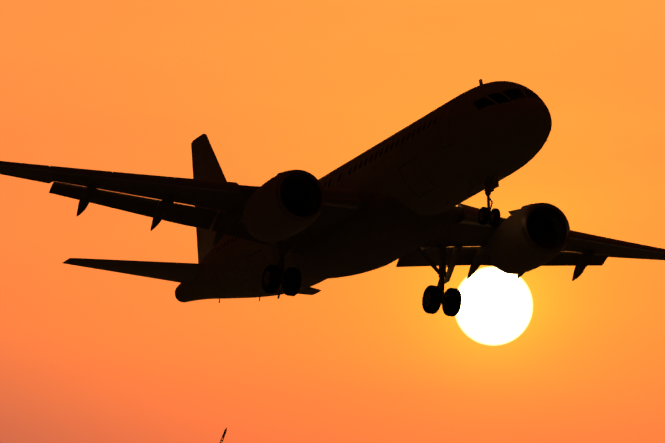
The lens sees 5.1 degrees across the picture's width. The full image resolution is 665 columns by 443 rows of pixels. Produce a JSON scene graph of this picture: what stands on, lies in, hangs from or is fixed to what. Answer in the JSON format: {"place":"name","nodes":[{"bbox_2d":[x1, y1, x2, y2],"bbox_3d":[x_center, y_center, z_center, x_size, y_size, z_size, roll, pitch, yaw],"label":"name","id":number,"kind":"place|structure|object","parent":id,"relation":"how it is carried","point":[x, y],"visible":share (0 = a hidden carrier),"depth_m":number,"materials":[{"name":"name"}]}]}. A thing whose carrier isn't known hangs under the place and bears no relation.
{"place":"outdoors","nodes":[
{"label":"outdoors","id":0,"kind":"place"},
{"bbox_2d":[0,79,664,316],"bbox_3d":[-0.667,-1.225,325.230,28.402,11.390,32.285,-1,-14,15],"label":"airliner","id":1,"kind":"object","parent":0,"point":[400,195],"visible":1,"depth_m":318.31,"materials":[{"name":"black metal"}]},
{"bbox_2d":[0,0,664,442],"label":"sky","id":2,"kind":"structure","parent":0,"point":[88,355],"materials":[{"name":"orange"}]},
{"label":"ground","id":3,"kind":"structure","parent":0,"visible":0},
{"bbox_2d":[220,428,226,442],"bbox_3d":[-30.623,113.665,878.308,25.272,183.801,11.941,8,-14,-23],"label":"tower crane","id":4,"kind":"object","parent":3,"relation":"on","point":[224,433],"visible":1,"depth_m":898.82,"materials":[{"name":"metal"}]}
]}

